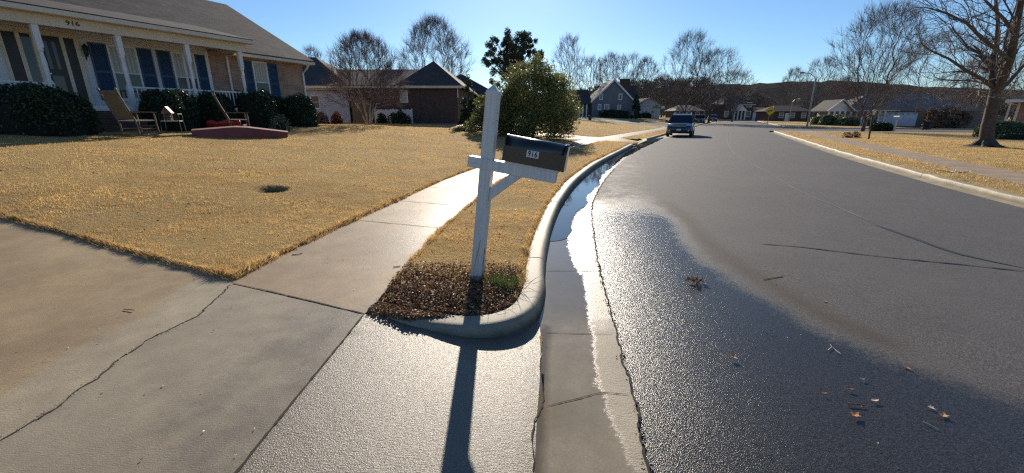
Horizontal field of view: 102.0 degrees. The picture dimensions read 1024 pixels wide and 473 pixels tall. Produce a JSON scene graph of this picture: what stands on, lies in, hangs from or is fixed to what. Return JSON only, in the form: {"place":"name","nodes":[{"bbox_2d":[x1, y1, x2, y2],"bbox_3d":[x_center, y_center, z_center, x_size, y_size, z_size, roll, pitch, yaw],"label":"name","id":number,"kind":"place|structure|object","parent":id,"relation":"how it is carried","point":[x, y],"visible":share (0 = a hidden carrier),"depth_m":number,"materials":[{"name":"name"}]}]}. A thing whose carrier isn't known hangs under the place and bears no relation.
{"place":"outdoors","nodes":[
{"label":"outdoors","id":0,"kind":"place"},
{"bbox_2d":[0,218,234,439],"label":"driveway","id":1,"kind":"structure","parent":0,"point":[60,294],"depth_m":3.17,"materials":[{"name":"concrete"}]},
{"bbox_2d":[0,284,230,440],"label":"driveway crack","id":2,"kind":"object","parent":1,"relation":"on","point":[109,368],"visible":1,"depth_m":2.44,"materials":[{"name":"grey concrete"}]},
{"bbox_2d":[0,284,362,472],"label":"driveway slab","id":3,"kind":"structure","parent":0,"point":[255,358],"depth_m":2.24,"materials":[{"name":"concrete"}]},
{"bbox_2d":[238,312,541,472],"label":"driveway apron","id":4,"kind":"object","parent":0,"point":[379,394],"visible":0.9,"depth_m":2.23,"materials":[{"name":"concrete"}]},
{"bbox_2d":[234,314,363,472],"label":"driveway joint","id":5,"kind":"object","parent":4,"relation":"on","point":[264,436],"visible":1,"depth_m":2.12,"materials":[{"name":"grey concrete"}]},
{"bbox_2d":[233,127,666,312],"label":"sidewalk","id":6,"kind":"structure","parent":0,"point":[336,267],"depth_m":4.60,"materials":[{"name":"concrete"}]},
{"bbox_2d":[235,283,361,312],"bbox_3d":[-1.820,0.499,3.445,1.527,0.001,0.019,7,18,22],"label":"driveway joint","id":7,"kind":"object","parent":6,"relation":"on","point":[304,299],"visible":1,"depth_m":3.39,"materials":[{"name":"concrete"}]},
{"bbox_2d":[0,116,1023,349],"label":"lawn","id":8,"kind":"structure","parent":0,"point":[319,160],"depth_m":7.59,"materials":[{"name":"beige plant"}]},
{"bbox_2d":[0,81,107,136],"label":"hedge","id":9,"kind":"object","parent":8,"relation":"on","point":[30,109],"visible":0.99,"depth_m":10.56,"materials":[{"name":"green plant"}]},
{"bbox_2d":[96,87,165,135],"bbox_3d":[-10.534,-3.428,11.479,0.681,1.256,1.175,3,17,10],"label":"rocking chair","id":10,"kind":"object","parent":8,"relation":"on","point":[114,104],"visible":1,"depth_m":11.23,"materials":[{"name":"brown wood"}]},
{"bbox_2d":[0,0,314,131],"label":"porch house","id":11,"kind":"structure","parent":8,"relation":"on","point":[129,50],"depth_m":14.75,"materials":[{"name":"white"}]},
{"bbox_2d":[0,30,27,83],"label":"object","id":12,"kind":"structure","parent":11,"relation":"in","point":[8,37],"depth_m":12.32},
{"bbox_2d":[41,35,72,93],"bbox_3d":[-14.400,-5.225,13.129,0.100,2.060,0.506,8,18,25],"label":"front door","id":13,"kind":"structure","parent":11,"relation":"in","point":[53,54],"depth_m":13.10,"materials":[{"name":"grey glass"}]},
{"bbox_2d":[105,44,144,101],"bbox_3d":[-13.617,-5.754,14.697,0.080,1.845,0.870,8,18,25],"label":"window","id":14,"kind":"structure","parent":11,"relation":"in","point":[131,58],"depth_m":14.67,"materials":[{"name":"grey glass"}]},
{"bbox_2d":[170,51,200,95],"bbox_3d":[-12.798,-6.255,16.333,0.052,1.800,0.811,8,18,25],"label":"window","id":15,"kind":"structure","parent":11,"relation":"in","point":[180,67],"depth_m":16.19,"materials":[{"name":"white glass"}]},
{"bbox_2d":[251,61,270,93],"bbox_3d":[-11.444,-7.048,18.996,0.050,1.770,0.694,8,18,25],"label":"window","id":16,"kind":"structure","parent":11,"relation":"in","point":[260,72],"depth_m":18.92,"materials":[{"name":"white glass"}]},
{"bbox_2d":[138,87,200,130],"bbox_3d":[-11.717,-4.335,14.158,1.568,1.506,1.291,0,16,0],"label":"hedge","id":17,"kind":"object","parent":8,"relation":"on","point":[179,101],"visible":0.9,"depth_m":13.78,"materials":[{"name":"green plant"}]},
{"bbox_2d":[158,113,186,133],"bbox_3d":[-10.550,-3.495,12.887,0.539,0.651,0.408,-6,17,-19],"label":"plant stand","id":18,"kind":"object","parent":8,"relation":"on","point":[172,120],"visible":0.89,"depth_m":12.75,"materials":[{"name":"wood"}]},
{"bbox_2d":[161,106,173,119],"bbox_3d":[-10.620,-3.796,12.799,0.260,0.415,0.240,-6,17,-19],"label":"birdhouse","id":19,"kind":"object","parent":18,"relation":"on","point":[167,111],"visible":0.92,"depth_m":12.74,"materials":[{"name":"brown wood"}]},
{"bbox_2d":[190,89,237,127],"bbox_3d":[-11.486,-4.853,15.897,1.558,1.504,1.296,0,16,0],"label":"hedge","id":20,"kind":"object","parent":8,"relation":"on","point":[208,108],"visible":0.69,"depth_m":15.46,"materials":[{"name":"green plant"}]},
{"bbox_2d":[206,120,240,127],"bbox_3d":[-10.250,-3.886,14.804,1.000,0.540,0.478,-7,18,-24],"label":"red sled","id":21,"kind":"object","parent":8,"relation":"on","point":[213,123],"visible":0.67,"depth_m":14.60,"materials":[{"name":"plastic"}]},
{"bbox_2d":[212,93,249,125],"bbox_3d":[-9.700,-4.289,14.438,1.175,1.256,0.681,-12,20,-36],"label":"rocking chair","id":22,"kind":"object","parent":8,"relation":"on","point":[223,111],"visible":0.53,"depth_m":14.23,"materials":[{"name":"brown wood"}]},
{"bbox_2d":[191,126,287,137],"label":"low brick wall","id":23,"kind":"structure","parent":8,"relation":"on","point":[238,132],"depth_m":12.94,"materials":[{"name":"red paint"}]},
{"bbox_2d":[228,88,279,127],"bbox_3d":[-10.719,-5.298,17.204,1.875,1.650,1.336,0,16,0],"label":"hedge","id":24,"kind":"object","parent":8,"relation":"on","point":[260,108],"visible":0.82,"depth_m":16.78,"materials":[{"name":"green plant"}]},
{"bbox_2d":[271,94,287,122],"bbox_3d":[-10.732,-5.848,19.327,0.932,1.477,1.297,0,16,0],"label":"hedge","id":25,"kind":"object","parent":8,"relation":"on","point":[280,102],"visible":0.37,"depth_m":18.88,"materials":[{"name":"green plant"}]},
{"bbox_2d":[269,114,291,130],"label":"leafy plant","id":26,"kind":"object","parent":8,"relation":"on","point":[280,125],"visible":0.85,"depth_m":16.20,"materials":[{"name":"green plant"}]},
{"bbox_2d":[0,138,576,284],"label":"leaf bits","id":27,"kind":"object","parent":8,"relation":"on","point":[272,202],"visible":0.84,"depth_m":5.91,"materials":[{"name":"plant"}]},
{"bbox_2d":[284,93,318,126],"bbox_3d":[-9.793,-5.858,19.264,1.453,1.598,1.502,0,16,0],"label":"hedge","id":28,"kind":"object","parent":8,"relation":"on","point":[300,111],"visible":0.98,"depth_m":18.81,"materials":[{"name":"green plant"}]},
{"bbox_2d":[302,44,324,60],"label":"bare tree","id":29,"kind":"object","parent":8,"relation":"on","point":[308,51],"visible":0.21,"depth_m":54.93,"materials":[{"name":"grey plant"}]},
{"bbox_2d":[317,111,328,123],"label":"shrub","id":30,"kind":"object","parent":8,"relation":"on","point":[323,118],"visible":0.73,"depth_m":26.27,"materials":[{"name":"plant"}]},
{"bbox_2d":[302,57,352,122],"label":"garage wing","id":31,"kind":"structure","parent":8,"relation":"on","point":[312,73],"depth_m":33.49,"materials":[{"name":"brick"}]},
{"bbox_2d":[310,95,320,108],"bbox_3d":[-15.771,-10.791,33.305,0.690,1.020,0.050,0,16,0],"label":"window","id":32,"kind":"structure","parent":31,"relation":"in","point":[315,98],"depth_m":33.27,"materials":[{"name":"glass"}]},
{"bbox_2d":[330,110,342,123],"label":"shrub","id":33,"kind":"object","parent":8,"relation":"on","point":[336,116],"visible":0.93,"depth_m":27.16,"materials":[{"name":"red plant"}]},
{"bbox_2d":[351,100,372,122],"bbox_3d":[-11.770,-9.728,32.642,1.550,1.950,0.120,0,16,0],"label":"board fence","id":34,"kind":"object","parent":8,"relation":"on","point":[357,117],"visible":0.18,"depth_m":32.60,"materials":[{"name":"brown wood"}]},
{"bbox_2d":[318,26,414,124],"bbox_3d":[-9.219,-9.822,25.650,6.565,5.835,5.506,10,19,31],"label":"crape myrtle","id":35,"kind":"object","parent":8,"relation":"on","point":[366,37],"visible":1,"depth_m":25.01,"materials":[{"name":"brown plant"}]},
{"bbox_2d":[376,113,387,123],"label":"shrub","id":36,"kind":"object","parent":8,"relation":"on","point":[382,118],"visible":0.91,"depth_m":30.49,"materials":[{"name":"green plant"}]},
{"bbox_2d":[374,109,412,123],"bbox_3d":[-9.055,-9.113,31.780,2.908,1.301,0.120,0,16,0],"label":"board fence","id":37,"kind":"object","parent":8,"relation":"on","point":[386,112],"visible":0.42,"depth_m":31.62,"materials":[{"name":"white paint"}]},
{"bbox_2d":[305,61,487,126],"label":"brick house","id":38,"kind":"structure","parent":8,"relation":"on","point":[436,93],"depth_m":33.10,"materials":[{"name":"brown brick"}]},
{"bbox_2d":[399,90,408,102],"bbox_3d":[-8.583,-11.094,32.888,0.692,0.947,0.080,0,16,0],"label":"window","id":39,"kind":"structure","parent":38,"relation":"in","point":[405,94],"depth_m":32.89,"materials":[{"name":"glass"}]},
{"bbox_2d":[387,108,411,123],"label":"shrub","id":40,"kind":"object","parent":8,"relation":"on","point":[400,116],"visible":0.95,"depth_m":30.28,"materials":[{"name":"green plant"}]},
{"bbox_2d":[390,11,476,81],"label":"bare tree","id":41,"kind":"object","parent":8,"relation":"on","point":[431,24],"visible":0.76,"depth_m":51.79,"materials":[{"name":"grey plant"}]},
{"bbox_2d":[367,257,524,321],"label":"dead leaves","id":42,"kind":"object","parent":8,"relation":"on","point":[460,305],"visible":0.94,"depth_m":3.43,"materials":[{"name":"brown plant"}]},
{"bbox_2d":[372,278,534,321],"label":"dry stems","id":43,"kind":"object","parent":8,"relation":"on","point":[454,298],"visible":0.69,"depth_m":3.28,"materials":[{"name":"brown plant"}]},
{"bbox_2d":[449,125,481,131],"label":"border plant","id":44,"kind":"object","parent":8,"relation":"on","point":[461,129],"visible":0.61,"depth_m":24.02,"materials":[{"name":"green plant"}]},
{"bbox_2d":[457,74,478,125],"bbox_3d":[-2.986,-9.651,29.470,1.954,3.636,2.283,0,16,0],"label":"cedar tree","id":45,"kind":"object","parent":8,"relation":"on","point":[468,108],"visible":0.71,"depth_m":29.27,"materials":[{"name":"green plant"}]},
{"bbox_2d":[463,78,519,133],"bbox_3d":[-1.058,-7.340,23.477,3.260,3.130,3.182,0,16,0],"label":"broadleaf evergreen","id":46,"kind":"object","parent":8,"relation":"on","point":[474,121],"visible":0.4,"depth_m":23.00,"materials":[{"name":"green plant"}]},
{"bbox_2d":[362,144,632,337],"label":"kerb","id":47,"kind":"structure","parent":8,"relation":"on","point":[512,319],"depth_m":3.31,"materials":[{"name":"concrete"}]},
{"bbox_2d":[476,266,519,287],"bbox_3d":[-0.142,0.353,3.656,0.428,0.129,0.440,-5,17,-17],"label":"weed","id":48,"kind":"object","parent":8,"relation":"on","point":[496,277],"visible":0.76,"depth_m":3.65,"materials":[{"name":"green plant"}]},
{"bbox_2d":[467,84,557,279],"bbox_3d":[-0.025,-0.321,3.546,0.758,1.820,0.114,10,16,11],"label":"mailbox post","id":49,"kind":"object","parent":8,"relation":"on","point":[486,163],"visible":0.91,"depth_m":3.47,"materials":[{"name":"white paint"}]},
{"bbox_2d":[502,134,572,172],"bbox_3d":[0.211,-0.689,3.399,0.538,0.251,0.182,13,17,10],"label":"mailbox","id":50,"kind":"object","parent":49,"relation":"attached to","point":[549,156],"visible":1,"depth_m":3.33,"materials":[{"name":"black metal"}]},
{"bbox_2d":[561,143,572,171],"bbox_3d":[0.449,-0.643,3.355,0.046,0.236,0.182,13,17,10],"label":"door","id":51,"kind":"structure","parent":50,"relation":"in","point":[566,154],"depth_m":3.29,"materials":[{"name":"black metal"}]},
{"bbox_2d":[480,27,544,83],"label":"pine tree","id":52,"kind":"object","parent":8,"relation":"on","point":[517,52],"visible":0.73,"depth_m":68.20,"materials":[{"name":"green plant"}]},
{"bbox_2d":[487,266,541,290],"bbox_3d":[-0.008,0.374,3.586,0.583,0.130,0.446,8,18,24],"label":"weed","id":53,"kind":"object","parent":8,"relation":"on","point":[513,282],"visible":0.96,"depth_m":3.62,"materials":[{"name":"green plant"}]},
{"bbox_2d":[496,53,583,138],"bbox_3d":[1.402,-7.962,23.629,5.688,4.640,6.014,0,16,0],"label":"broadleaf evergreen","id":54,"kind":"object","parent":8,"relation":"on","point":[548,110],"visible":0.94,"depth_m":22.50,"materials":[{"name":"green plant"}]},
{"bbox_2d":[551,33,587,89],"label":"bare tree","id":55,"kind":"object","parent":8,"relation":"on","point":[573,42],"visible":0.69,"depth_m":82.61,"materials":[{"name":"grey plant"}]},
{"bbox_2d":[572,54,611,93],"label":"bare tree","id":56,"kind":"object","parent":8,"relation":"on","point":[590,65],"visible":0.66,"depth_m":90.89,"materials":[{"name":"grey plant"}]},
{"bbox_2d":[565,79,638,118],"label":"gabled house","id":57,"kind":"structure","parent":8,"relation":"on","point":[614,94],"depth_m":75.45,"materials":[{"name":"grey"}]},
{"bbox_2d":[594,50,625,86],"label":"bare tree","id":58,"kind":"object","parent":8,"relation":"on","point":[609,57],"visible":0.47,"depth_m":96.08,"materials":[{"name":"grey plant"}]},
{"bbox_2d":[598,109,629,117],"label":"bush","id":59,"kind":"object","parent":8,"relation":"on","point":[611,113],"visible":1,"depth_m":73.04,"materials":[{"name":"green plant"}]},
{"bbox_2d":[612,52,642,90],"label":"bare tree","id":60,"kind":"object","parent":8,"relation":"on","point":[627,72],"visible":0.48,"depth_m":100.38,"materials":[{"name":"grey plant"}]},
{"bbox_2d":[630,91,642,118],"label":"columnar evergreen","id":61,"kind":"object","parent":8,"relation":"on","point":[636,107],"visible":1,"depth_m":73.35,"materials":[{"name":"green plant"}]},
{"bbox_2d":[629,54,664,105],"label":"bare tree","id":62,"kind":"object","parent":8,"relation":"on","point":[644,60],"visible":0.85,"depth_m":93.00,"materials":[{"name":"grey plant"}]},
{"bbox_2d":[639,98,661,118],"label":"cottage","id":63,"kind":"structure","parent":8,"relation":"on","point":[646,108],"depth_m":92.69,"materials":[{"name":"grey"}]},
{"bbox_2d":[646,72,679,116],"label":"bare tree","id":64,"kind":"object","parent":8,"relation":"on","point":[663,91],"visible":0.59,"depth_m":111.10,"materials":[{"name":"grey plant"}]},
{"bbox_2d":[664,105,704,117],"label":"ranch house","id":65,"kind":"structure","parent":8,"relation":"on","point":[672,111],"depth_m":113.55,"materials":[{"name":"brick"}]},
{"bbox_2d":[656,25,722,113],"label":"bare tree","id":66,"kind":"object","parent":8,"relation":"on","point":[698,35],"visible":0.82,"depth_m":85.39,"materials":[{"name":"grey plant"}]},
{"bbox_2d":[681,44,748,122],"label":"bare tree","id":67,"kind":"object","parent":8,"relation":"on","point":[718,75],"visible":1,"depth_m":78.42,"materials":[{"name":"grey plant"}]},
{"bbox_2d":[710,93,755,120],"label":"portico house","id":68,"kind":"structure","parent":8,"relation":"on","point":[745,113],"depth_m":132.48,"materials":[{"name":"brick"}]},
{"bbox_2d":[719,68,759,121],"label":"bare tree","id":69,"kind":"object","parent":8,"relation":"on","point":[736,90],"visible":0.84,"depth_m":97.93,"materials":[{"name":"grey plant"}]},
{"bbox_2d":[754,106,811,121],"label":"ranch house","id":70,"kind":"structure","parent":8,"relation":"on","point":[782,113],"depth_m":103.95,"materials":[{"name":"brick"}]},
{"bbox_2d":[771,64,807,106],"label":"bare tree","id":71,"kind":"object","parent":8,"relation":"on","point":[795,73],"visible":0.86,"depth_m":120.27,"materials":[{"name":"grey plant"}]},
{"bbox_2d":[568,75,1023,120],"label":"winter woods","id":72,"kind":"object","parent":8,"relation":"on","point":[760,101],"visible":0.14,"depth_m":160.12,"materials":[{"name":"brown plant"}]},
{"bbox_2d":[800,72,816,127],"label":"street lamp","id":73,"kind":"object","parent":8,"relation":"on","point":[808,118],"visible":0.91,"depth_m":52.48,"materials":[{"name":"metal"}]},
{"bbox_2d":[803,53,845,116],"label":"bare tree","id":74,"kind":"object","parent":8,"relation":"on","point":[825,60],"visible":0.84,"depth_m":104.79,"materials":[{"name":"grey plant"}]},
{"bbox_2d":[817,114,836,124],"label":"bush","id":75,"kind":"object","parent":8,"relation":"on","point":[828,119],"visible":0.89,"depth_m":61.95,"materials":[{"name":"green plant"}]},
{"bbox_2d":[819,76,865,101],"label":"bare tree","id":76,"kind":"object","parent":8,"relation":"on","point":[837,90],"visible":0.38,"depth_m":90.09,"materials":[{"name":"grey plant"}]},
{"bbox_2d":[833,115,860,125],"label":"bush","id":77,"kind":"object","parent":8,"relation":"on","point":[846,121],"visible":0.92,"depth_m":60.02,"materials":[{"name":"green plant"}]},
{"bbox_2d":[868,121,893,130],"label":"bush","id":78,"kind":"object","parent":8,"relation":"on","point":[883,126],"visible":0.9,"depth_m":39.87,"materials":[{"name":"green plant"}]},
{"bbox_2d":[824,0,947,131],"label":"bare tree","id":79,"kind":"object","parent":8,"relation":"on","point":[877,100],"visible":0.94,"depth_m":35.99,"materials":[{"name":"grey plant"}]},
{"bbox_2d":[811,94,984,127],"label":"hipped house","id":80,"kind":"structure","parent":8,"relation":"on","point":[911,117],"depth_m":70.48,"materials":[{"name":"brown"}]},
{"bbox_2d":[879,112,917,125],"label":"garage door","id":81,"kind":"structure","parent":80,"relation":"in","point":[908,118],"depth_m":70.38,"materials":[{"name":"white metal"}]},
{"bbox_2d":[774,131,1023,204],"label":"opposite kerb","id":82,"kind":"structure","parent":8,"relation":"on","point":[999,194],"depth_m":10.44,"materials":[{"name":"concrete"}]},
{"bbox_2d":[850,0,1023,147],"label":"bare tree","id":83,"kind":"object","parent":8,"relation":"on","point":[998,81],"visible":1,"depth_m":17.92,"materials":[{"name":"brown plant"}]},
{"bbox_2d":[880,24,1002,120],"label":"bare tree","id":84,"kind":"object","parent":8,"relation":"on","point":[922,87],"visible":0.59,"depth_m":57.58,"materials":[{"name":"grey plant"}]},
{"bbox_2d":[921,105,974,128],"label":"bush","id":85,"kind":"object","parent":8,"relation":"on","point":[946,120],"visible":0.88,"depth_m":58.24,"materials":[{"name":"plant"}]},
{"bbox_2d":[958,115,1004,128],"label":"board fence","id":86,"kind":"object","parent":8,"relation":"on","point":[975,122],"visible":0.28,"depth_m":63.57,"materials":[{"name":"grey wood"}]},
{"bbox_2d":[941,51,1023,114],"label":"bare tree","id":87,"kind":"object","parent":8,"relation":"on","point":[977,102],"visible":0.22,"depth_m":70.89,"materials":[{"name":"grey plant"}]},
{"bbox_2d":[953,23,1023,114],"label":"bare tree","id":88,"kind":"object","parent":8,"relation":"on","point":[1011,92],"visible":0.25,"depth_m":42.23,"materials":[{"name":"grey plant"}]},
{"bbox_2d":[971,119,1023,136],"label":"hedge","id":89,"kind":"object","parent":8,"relation":"on","point":[1008,126],"visible":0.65,"depth_m":26.76,"materials":[{"name":"green plant"}]},
{"bbox_2d":[995,133,1023,139],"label":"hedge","id":90,"kind":"object","parent":8,"relation":"on","point":[1011,136],"visible":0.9,"depth_m":25.26,"materials":[{"name":"green plant"}]},
{"bbox_2d":[1004,94,1023,120],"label":"red brick house","id":91,"kind":"structure","parent":8,"relation":"on","point":[1019,111],"depth_m":29.52,"materials":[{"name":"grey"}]},
{"bbox_2d":[409,123,643,142],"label":"neighbour driveway","id":92,"kind":"structure","parent":0,"point":[590,138],"depth_m":27.63,"materials":[{"name":"white concrete"}]},
{"bbox_2d":[607,136,641,145],"bbox_3d":[6.332,-6.130,26.329,3.601,0.124,8.355,6,17,20],"label":"neighbour apron","id":93,"kind":"object","parent":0,"point":[617,139],"visible":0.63,"depth_m":25.94,"materials":[{"name":"concrete"}]},
{"bbox_2d":[577,118,696,126],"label":"side street","id":94,"kind":"structure","parent":0,"point":[643,123],"depth_m":58.84,"materials":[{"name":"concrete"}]},
{"bbox_2d":[521,80,1017,117],"bbox_3d":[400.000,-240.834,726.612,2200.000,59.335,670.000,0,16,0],"label":"hill","id":95,"kind":"structure","parent":0,"point":[768,89],"depth_m":603.31,"materials":[{"name":"brown plant"}]},
{"bbox_2d":[592,121,1023,472],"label":"road","id":96,"kind":"structure","parent":0,"point":[709,206],"depth_m":3.48,"materials":[{"name":"grey asphalt"}]},
{"bbox_2d":[550,137,663,240],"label":"puddle","id":97,"kind":"object","parent":96,"relation":"on","point":[576,198],"visible":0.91,"depth_m":8.56,"materials":[{"name":"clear liquid"}]},
{"bbox_2d":[590,177,651,472],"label":"gutter gravel","id":98,"kind":"structure","parent":96,"relation":"on","point":[613,311],"depth_m":3.61,"materials":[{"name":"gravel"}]},
{"bbox_2d":[591,169,651,472],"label":"gutter edge crack","id":99,"kind":"object","parent":96,"relation":"on","point":[640,433],"visible":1,"depth_m":2.57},
{"bbox_2d":[534,121,717,472],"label":"gutter","id":100,"kind":"object","parent":96,"relation":"on","point":[598,432],"visible":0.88,"depth_m":2.63,"materials":[{"name":"concrete"}]},
{"bbox_2d":[531,341,544,470],"bbox_3d":[0.170,0.919,2.460,0.055,0.001,1.164,2,16,7],"label":"gutter crack","id":101,"kind":"object","parent":100,"relation":"on","point":[532,433],"visible":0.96,"depth_m":2.26,"materials":[{"name":"concrete"}]},
{"bbox_2d":[665,114,696,136],"bbox_3d":[13.364,-8.848,32.714,2.240,1.764,4.615,8,18,24],"label":"parked car","id":102,"kind":"object","parent":96,"relation":"on","point":[681,123],"visible":1,"depth_m":31.34,"materials":[{"name":"blue paint"}]},
{"bbox_2d":[685,275,703,284],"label":"leaf clump","id":103,"kind":"object","parent":96,"relation":"on","point":[695,280],"visible":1,"depth_m":4.03,"materials":[{"name":"brown plant"}]},
{"bbox_2d":[727,131,870,221],"bbox_3d":[14.167,-6.108,26.417,1.238,0.045,45.806,7,18,23],"label":"road seam","id":104,"kind":"object","parent":96,"relation":"on","point":[794,188],"visible":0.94,"depth_m":8.90,"materials":[{"name":"asphalt"}]},
{"bbox_2d":[785,126,973,129],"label":"opposite kerb","id":105,"kind":"structure","parent":96,"relation":"on","point":[867,128],"depth_m":50.71,"materials":[{"name":"concrete"}]},
{"bbox_2d":[760,243,1021,270],"bbox_3d":[4.198,0.223,4.725,2.380,0.022,0.079,8,18,26],"label":"road seam","id":106,"kind":"object","parent":96,"relation":"on","point":[894,257],"visible":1,"depth_m":4.62,"materials":[{"name":"asphalt"}]},
{"bbox_2d":[771,132,1023,207],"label":"opposite gutter","id":107,"kind":"object","parent":96,"relation":"on","point":[950,187],"visible":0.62,"depth_m":10.76,"materials":[{"name":"concrete"}]},
{"bbox_2d":[922,121,934,129],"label":"wheeled bin","id":108,"kind":"object","parent":96,"relation":"on","point":[928,125],"visible":1,"depth_m":42.24,"materials":[{"name":"plastic"}]},
{"bbox_2d":[874,224,1023,267],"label":"road seam","id":109,"kind":"object","parent":96,"relation":"on","point":[938,246],"visible":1,"depth_m":5.04,"materials":[{"name":"black asphalt"}]},
{"bbox_2d":[796,131,1023,184],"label":"opposite sidewalk","id":110,"kind":"structure","parent":0,"point":[1008,175],"depth_m":13.44,"materials":[{"name":"grey concrete"}]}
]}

